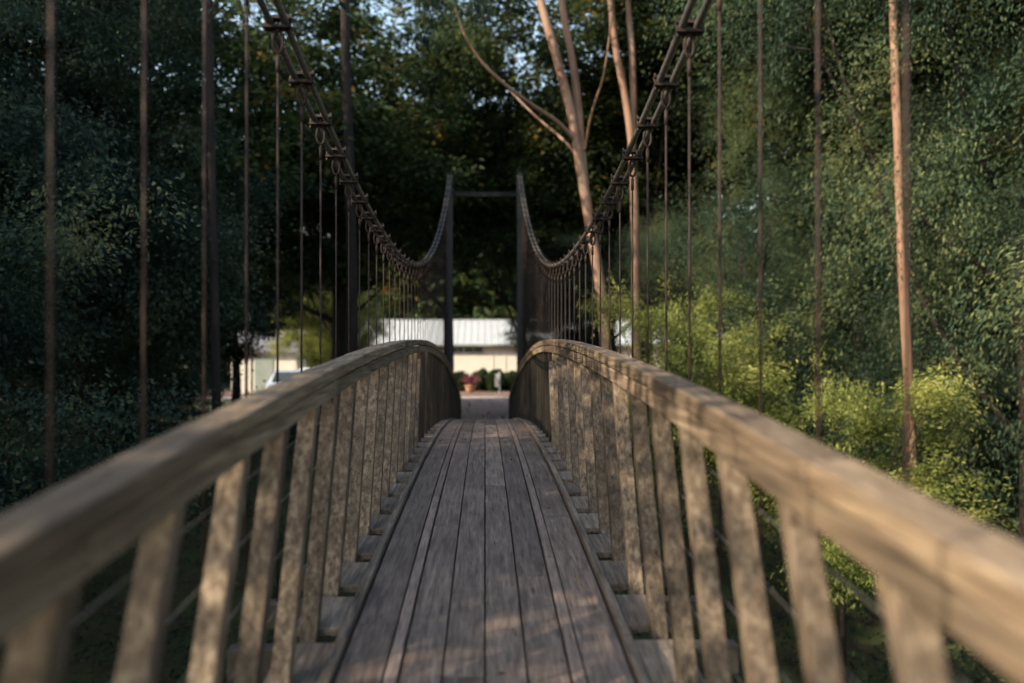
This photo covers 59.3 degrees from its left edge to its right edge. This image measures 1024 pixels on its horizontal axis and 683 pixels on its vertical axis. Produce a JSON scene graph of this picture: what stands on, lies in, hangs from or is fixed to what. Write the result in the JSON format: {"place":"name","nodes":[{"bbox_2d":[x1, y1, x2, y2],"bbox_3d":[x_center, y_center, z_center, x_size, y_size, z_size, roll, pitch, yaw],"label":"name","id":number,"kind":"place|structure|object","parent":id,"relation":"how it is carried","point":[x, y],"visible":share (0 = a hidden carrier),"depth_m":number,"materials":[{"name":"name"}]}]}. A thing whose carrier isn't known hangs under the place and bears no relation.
{"place":"outdoors","nodes":[
{"label":"outdoors","id":0,"kind":"place"},
{"bbox_2d":[1,396,508,399],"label":"pavement","id":1,"kind":"structure","parent":0,"point":[461,397],"depth_m":41.73,"materials":[{"name":"concrete"}]},
{"bbox_2d":[4,0,830,339],"label":"sky","id":2,"kind":"structure","parent":0,"point":[384,9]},
{"bbox_2d":[224,398,628,418],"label":"path","id":3,"kind":"structure","parent":0,"point":[487,407],"depth_m":34.50,"materials":[{"name":"grey concrete"}]},
{"bbox_2d":[266,370,304,386],"bbox_3d":[-9.279,1.930,37.700,1.820,1.428,4.279,0,0,-12],"label":"parked car","id":4,"kind":"object","parent":3,"relation":"on","point":[283,375],"visible":0.06,"depth_m":36.88,"materials":[{"name":"white paint"}]},
{"bbox_2d":[324,398,618,674],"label":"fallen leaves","id":5,"kind":"object","parent":3,"relation":"on","point":[501,672],"visible":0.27,"depth_m":12.05,"materials":[{"name":"brown plant"}]},
{"bbox_2d":[495,372,499,397],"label":"sign post","id":6,"kind":"object","parent":3,"relation":"on","point":[497,379],"visible":0.77,"depth_m":41.18,"materials":[{"name":"grey metal"}]},
{"bbox_2d":[0,348,1018,682],"bbox_3d":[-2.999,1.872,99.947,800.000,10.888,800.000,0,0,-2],"label":"ground","id":7,"kind":"structure","parent":0,"point":[192,576],"depth_m":16.63,"materials":[{"name":"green plant"}]},
{"bbox_2d":[3,1,54,80],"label":"spreading tree","id":8,"kind":"object","parent":7,"relation":"on","point":[19,56],"depth_m":22.60,"materials":[{"name":"green plant"}]},
{"bbox_2d":[0,285,156,420],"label":"bush","id":9,"kind":"object","parent":7,"relation":"on","point":[74,346],"depth_m":25.72,"materials":[{"name":"green plant"}]},
{"bbox_2d":[0,329,161,467],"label":"bush","id":10,"kind":"object","parent":7,"relation":"on","point":[113,389],"visible":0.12,"depth_m":20.77,"materials":[{"name":"green plant"}]},
{"bbox_2d":[6,293,160,390],"bbox_3d":[-14.329,0.945,30.766,7.266,7.175,5.535,0,0,0],"label":"bush","id":11,"kind":"object","parent":7,"relation":"on","point":[47,350],"depth_m":30.30,"materials":[{"name":"green plant"}]},
{"bbox_2d":[0,0,234,556],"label":"bushy tree","id":12,"kind":"object","parent":7,"relation":"on","point":[28,478],"visible":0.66,"depth_m":10.33,"materials":[{"name":"green plant"}]},
{"bbox_2d":[66,223,189,353],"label":"forest tree","id":13,"kind":"object","parent":7,"relation":"on","point":[138,263],"depth_m":49.56,"materials":[{"name":"green plant"}]},
{"bbox_2d":[70,296,233,424],"bbox_3d":[-9.706,1.276,24.314,4.289,5.561,5.631,0,0,-2],"label":"bush","id":14,"kind":"object","parent":7,"relation":"on","point":[195,398],"visible":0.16,"depth_m":23.43,"materials":[{"name":"green plant"}]},
{"bbox_2d":[0,0,310,464],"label":"bushy tree","id":15,"kind":"object","parent":7,"relation":"on","point":[100,76],"visible":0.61,"depth_m":14.86,"materials":[{"name":"green plant"}]},
{"bbox_2d":[0,0,351,470],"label":"spreading tree","id":16,"kind":"object","parent":7,"relation":"on","point":[263,119],"visible":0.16,"depth_m":17.91,"materials":[{"name":"green plant"}]},
{"bbox_2d":[4,0,370,378],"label":"spreading tree","id":17,"kind":"object","parent":7,"relation":"on","point":[259,18],"visible":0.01,"depth_m":25.75,"materials":[{"name":"green plant"}]},
{"bbox_2d":[176,321,288,375],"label":"forest tree","id":18,"kind":"object","parent":7,"relation":"on","point":[228,374],"depth_m":64.63,"materials":[{"name":"green plant"}]},
{"bbox_2d":[150,188,319,402],"bbox_3d":[-7.628,-0.932,25.057,5.752,7.704,6.487,0,0,43],"label":"spreading tree","id":19,"kind":"object","parent":7,"relation":"on","point":[285,263],"visible":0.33,"depth_m":24.97,"materials":[{"name":"green plant"}]},
{"bbox_2d":[160,199,329,383],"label":"forest tree","id":20,"kind":"object","parent":7,"relation":"on","point":[226,365],"visible":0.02,"depth_m":58.33,"materials":[{"name":"green plant"}]},
{"bbox_2d":[243,312,252,393],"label":"tree","id":21,"kind":"object","parent":7,"relation":"on","point":[251,366],"visible":0.07,"depth_m":29.72,"materials":[{"name":"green plant"}]},
{"bbox_2d":[147,0,355,515],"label":"tall tree","id":22,"kind":"object","parent":7,"relation":"on","point":[214,291],"visible":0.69,"depth_m":13.83,"materials":[{"name":"brown plant"}]},
{"bbox_2d":[231,331,308,392],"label":"garden shed","id":23,"kind":"structure","parent":7,"relation":"on","point":[263,369],"depth_m":44.42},
{"bbox_2d":[255,356,272,391],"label":"door","id":24,"kind":"structure","parent":23,"relation":"in","point":[263,369],"depth_m":44.41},
{"bbox_2d":[254,226,328,334],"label":"olive tree","id":25,"kind":"object","parent":7,"relation":"on","point":[306,316],"visible":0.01,"depth_m":64.10,"materials":[{"name":"green plant"}]},
{"bbox_2d":[288,291,327,364],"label":"forest tree","id":26,"kind":"object","parent":7,"relation":"on","point":[307,329],"visible":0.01,"depth_m":74.61,"materials":[{"name":"green plant"}]},
{"bbox_2d":[261,284,373,370],"bbox_3d":[-7.795,2.950,35.499,3.874,10.485,4.068,0,0,-44],"label":"leafy bush","id":27,"kind":"object","parent":7,"relation":"on","point":[313,361],"visible":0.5,"depth_m":35.20,"materials":[{"name":"green plant"}]},
{"bbox_2d":[287,291,398,361],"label":"leafy bush","id":28,"kind":"object","parent":7,"relation":"on","point":[364,338],"visible":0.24,"depth_m":36.62,"materials":[{"name":"green plant"}]},
{"bbox_2d":[163,0,535,416],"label":"spreading tree","id":29,"kind":"object","parent":7,"relation":"on","point":[401,164],"visible":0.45,"depth_m":26.64,"materials":[{"name":"green plant"}]},
{"bbox_2d":[306,256,392,346],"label":"olive tree","id":30,"kind":"object","parent":7,"relation":"on","point":[326,289],"visible":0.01,"depth_m":65.39,"materials":[{"name":"green plant"}]},
{"bbox_2d":[243,90,481,337],"bbox_3d":[-5.854,-2.860,34.105,11.620,12.077,11.210,0,0,8],"label":"spreading tree","id":31,"kind":"object","parent":7,"relation":"on","point":[310,286],"visible":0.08,"depth_m":33.68,"materials":[{"name":"green plant"}]},
{"bbox_2d":[340,0,437,448],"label":"tall tree","id":32,"kind":"object","parent":7,"relation":"on","point":[346,81],"visible":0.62,"depth_m":21.32,"materials":[{"name":"brown plant"}]},
{"bbox_2d":[405,280,478,315],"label":"olive tree","id":33,"kind":"object","parent":7,"relation":"on","point":[453,298],"visible":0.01,"depth_m":64.84,"materials":[{"name":"green plant"}]},
{"bbox_2d":[318,0,567,371],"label":"spreading tree","id":34,"kind":"object","parent":7,"relation":"on","point":[463,258],"visible":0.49,"depth_m":29.87,"materials":[{"name":"green plant"}]},
{"bbox_2d":[322,9,566,330],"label":"forest tree","id":35,"kind":"object","parent":7,"relation":"on","point":[479,284],"visible":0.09,"depth_m":59.36,"materials":[{"name":"green plant"}]},
{"bbox_2d":[206,389,797,396],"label":"garden bed","id":36,"kind":"object","parent":7,"relation":"on","point":[227,393],"visible":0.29,"depth_m":44.34,"materials":[{"name":"brown soil"}]},
{"bbox_2d":[454,370,469,390],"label":"round shrub","id":37,"kind":"object","parent":36,"relation":"on","point":[460,374],"visible":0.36,"depth_m":46.35,"materials":[{"name":"green plant"}]},
{"bbox_2d":[459,371,479,392],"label":"potted plant","id":38,"kind":"object","parent":36,"relation":"on","point":[469,380],"visible":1,"depth_m":44.99,"materials":[{"name":"pink plant"}]},
{"bbox_2d":[470,368,488,390],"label":"round shrub","id":39,"kind":"object","parent":36,"relation":"on","point":[482,372],"visible":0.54,"depth_m":46.68,"materials":[{"name":"green plant"}]},
{"bbox_2d":[481,368,507,391],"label":"round shrub","id":40,"kind":"object","parent":36,"relation":"on","point":[489,384],"visible":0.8,"depth_m":46.24,"materials":[{"name":"green plant"}]},
{"bbox_2d":[504,370,515,390],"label":"round shrub","id":41,"kind":"object","parent":36,"relation":"on","point":[510,376],"visible":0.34,"depth_m":46.33,"materials":[{"name":"green plant"}]},
{"bbox_2d":[402,0,611,350],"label":"gum tree","id":42,"kind":"object","parent":7,"relation":"on","point":[574,113],"visible":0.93,"depth_m":17.98,"materials":[{"name":"brown plant"}]},
{"bbox_2d":[0,373,1023,682],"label":"undergrowth","id":43,"kind":"object","parent":7,"relation":"on","point":[294,433],"visible":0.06,"depth_m":16.54,"materials":[{"name":"green plant"}]},
{"bbox_2d":[362,319,663,379],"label":"building","id":44,"kind":"structure","parent":7,"relation":"on","point":[476,349],"depth_m":50.54,"materials":[{"name":"metal"}]},
{"bbox_2d":[454,347,462,352],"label":"window","id":45,"kind":"structure","parent":44,"relation":"in","point":[456,349],"depth_m":49.89,"materials":[{"name":"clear glass"}]},
{"bbox_2d":[464,347,482,352],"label":"window","id":46,"kind":"structure","parent":44,"relation":"in","point":[466,349],"depth_m":49.92,"materials":[{"name":"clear glass"}]},
{"bbox_2d":[402,56,626,354],"bbox_3d":[-0.085,-3.301,33.342,9.495,12.982,9.843,0,0,-22],"label":"spreading tree","id":47,"kind":"object","parent":7,"relation":"on","point":[508,238],"visible":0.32,"depth_m":30.86,"materials":[{"name":"green plant"}]},
{"bbox_2d":[495,230,663,355],"bbox_3d":[2.010,-0.255,28.216,4.981,6.542,6.540,0,0,-22],"label":"bushy tree","id":48,"kind":"object","parent":7,"relation":"on","point":[513,338],"visible":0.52,"depth_m":28.21,"materials":[{"name":"green plant"}]},
{"bbox_2d":[531,281,630,356],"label":"bush","id":49,"kind":"object","parent":7,"relation":"on","point":[614,349],"visible":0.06,"depth_m":33.01,"materials":[{"name":"green plant"}]},
{"bbox_2d":[552,230,669,318],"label":"olive tree","id":50,"kind":"object","parent":7,"relation":"on","point":[595,296],"visible":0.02,"depth_m":64.83,"materials":[{"name":"green plant"}]},
{"bbox_2d":[607,0,640,478],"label":"gum tree","id":51,"kind":"object","parent":7,"relation":"on","point":[630,109],"visible":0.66,"depth_m":20.05,"materials":[{"name":"brown plant"}]},
{"bbox_2d":[511,78,747,348],"bbox_3d":[3.984,-3.435,35.458,12.528,13.284,12.987,0,0,28],"label":"spreading tree","id":52,"kind":"object","parent":7,"relation":"on","point":[596,136],"visible":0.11,"depth_m":32.80,"materials":[{"name":"green plant"}]},
{"bbox_2d":[433,0,871,365],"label":"spreading tree","id":53,"kind":"object","parent":7,"relation":"on","point":[595,30],"visible":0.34,"depth_m":28.30,"materials":[{"name":"green plant"}]},
{"bbox_2d":[573,267,803,521],"bbox_3d":[3.179,4.676,15.641,4.294,12.057,4.089,0,0,-2],"label":"leafy bush","id":54,"kind":"object","parent":7,"relation":"on","point":[712,354],"visible":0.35,"depth_m":15.41,"materials":[{"name":"green plant"}]},
{"bbox_2d":[653,210,751,375],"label":"olive tree","id":55,"kind":"object","parent":7,"relation":"on","point":[679,293],"visible":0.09,"depth_m":67.67,"materials":[{"name":"green plant"}]},
{"bbox_2d":[656,186,752,372],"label":"forest tree","id":56,"kind":"object","parent":7,"relation":"on","point":[701,299],"depth_m":75.64,"materials":[{"name":"green plant"}]},
{"bbox_2d":[581,155,885,441],"bbox_3d":[5.656,0.315,23.236,6.721,9.318,8.912,0,0,-32],"label":"feathery tree","id":57,"kind":"object","parent":7,"relation":"on","point":[661,245],"visible":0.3,"depth_m":22.56,"materials":[{"name":"green plant"}]},
{"bbox_2d":[685,285,815,397],"bbox_3d":[7.843,1.127,29.256,4.843,6.278,6.358,0,0,6],"label":"bush","id":58,"kind":"object","parent":7,"relation":"on","point":[766,327],"visible":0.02,"depth_m":28.36,"materials":[{"name":"green plant"}]},
{"bbox_2d":[723,209,872,356],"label":"forest tree","id":59,"kind":"object","parent":7,"relation":"on","point":[799,290],"visible":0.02,"depth_m":67.52,"materials":[{"name":"green plant"}]},
{"bbox_2d":[697,294,902,445],"bbox_3d":[6.395,1.553,20.609,5.450,5.382,4.151,0,0,25],"label":"bush","id":60,"kind":"object","parent":7,"relation":"on","point":[789,347],"visible":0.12,"depth_m":20.43,"materials":[{"name":"green plant"}]},
{"bbox_2d":[583,0,1023,583],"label":"feathery tree","id":61,"kind":"object","parent":7,"relation":"on","point":[1013,208],"visible":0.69,"depth_m":17.46,"materials":[{"name":"green plant"}]},
{"bbox_2d":[635,0,1010,360],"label":"spreading tree","id":62,"kind":"object","parent":7,"relation":"on","point":[696,130],"visible":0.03,"depth_m":27.73,"materials":[{"name":"green plant"}]},
{"bbox_2d":[648,0,1023,480],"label":"spreading tree","id":63,"kind":"object","parent":7,"relation":"on","point":[917,79],"visible":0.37,"depth_m":20.60,"materials":[{"name":"green plant"}]},
{"bbox_2d":[662,0,1021,469],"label":"feathery tree","id":64,"kind":"object","parent":7,"relation":"on","point":[854,335],"visible":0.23,"depth_m":22.75,"materials":[{"name":"green plant"}]},
{"bbox_2d":[673,341,1018,682],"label":"leafy bush","id":65,"kind":"object","parent":7,"relation":"on","point":[868,423],"visible":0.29,"depth_m":14.59,"materials":[{"name":"green plant"}]},
{"bbox_2d":[785,252,954,411],"bbox_3d":[10.437,0.904,26.600,5.534,7.175,7.266,0,0,27],"label":"bush","id":66,"kind":"object","parent":7,"relation":"on","point":[847,330],"visible":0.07,"depth_m":26.66,"materials":[{"name":"green plant"}]},
{"bbox_2d":[889,0,917,487],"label":"gum tree","id":67,"kind":"object","parent":7,"relation":"on","point":[896,113],"visible":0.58,"depth_m":15.16,"materials":[{"name":"brown plant"}]},
{"bbox_2d":[828,213,1013,369],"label":"forest tree","id":68,"kind":"object","parent":7,"relation":"on","point":[868,290],"depth_m":53.58,"materials":[{"name":"green plant"}]},
{"bbox_2d":[853,286,1023,486],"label":"bush","id":69,"kind":"object","parent":7,"relation":"on","point":[990,418],"visible":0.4,"depth_m":18.79,"materials":[{"name":"green plant"}]},
{"bbox_2d":[872,152,1013,328],"bbox_3d":[22.669,-4.609,38.961,14.556,20.198,14.136,0,0,8],"label":"forest tree","id":70,"kind":"object","parent":7,"relation":"on","point":[970,273],"visible":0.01,"depth_m":36.93,"materials":[{"name":"green plant"}]},
{"bbox_2d":[895,0,1023,528],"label":"feathery tree","id":71,"kind":"object","parent":7,"relation":"on","point":[1017,295],"visible":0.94,"depth_m":13.33,"materials":[{"name":"green plant"}]},
{"bbox_2d":[930,244,1015,407],"bbox_3d":[15.575,0.724,26.801,6.226,8.072,8.174,0,0,-40],"label":"bush","id":72,"kind":"object","parent":7,"relation":"on","point":[996,333],"visible":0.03,"depth_m":26.84,"materials":[{"name":"green plant"}]},
{"bbox_2d":[936,6,1018,200],"bbox_3d":[15.775,-5.012,19.899,16.404,18.115,15.825,0,0,-12],"label":"spreading tree","id":73,"kind":"object","parent":7,"relation":"on","point":[974,59],"visible":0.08,"depth_m":19.12,"materials":[{"name":"green plant"}]},
{"bbox_2d":[970,0,1023,342],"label":"feathery tree","id":74,"kind":"object","parent":7,"relation":"on","point":[1007,196],"visible":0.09,"depth_m":16.50,"materials":[{"name":"green plant"}]},
{"bbox_3d":[-0.713,3.529,23.762,2.600,1.580,0.980,0,0,-2],"label":"abutment","id":75,"kind":"object","parent":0,"visible":0},
{"bbox_2d":[0,0,1023,682],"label":"footbridge","id":76,"kind":"object","parent":75,"relation":"on","point":[402,524],"visible":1,"depth_m":3.23,"materials":[{"name":"brown wood"}]}
]}

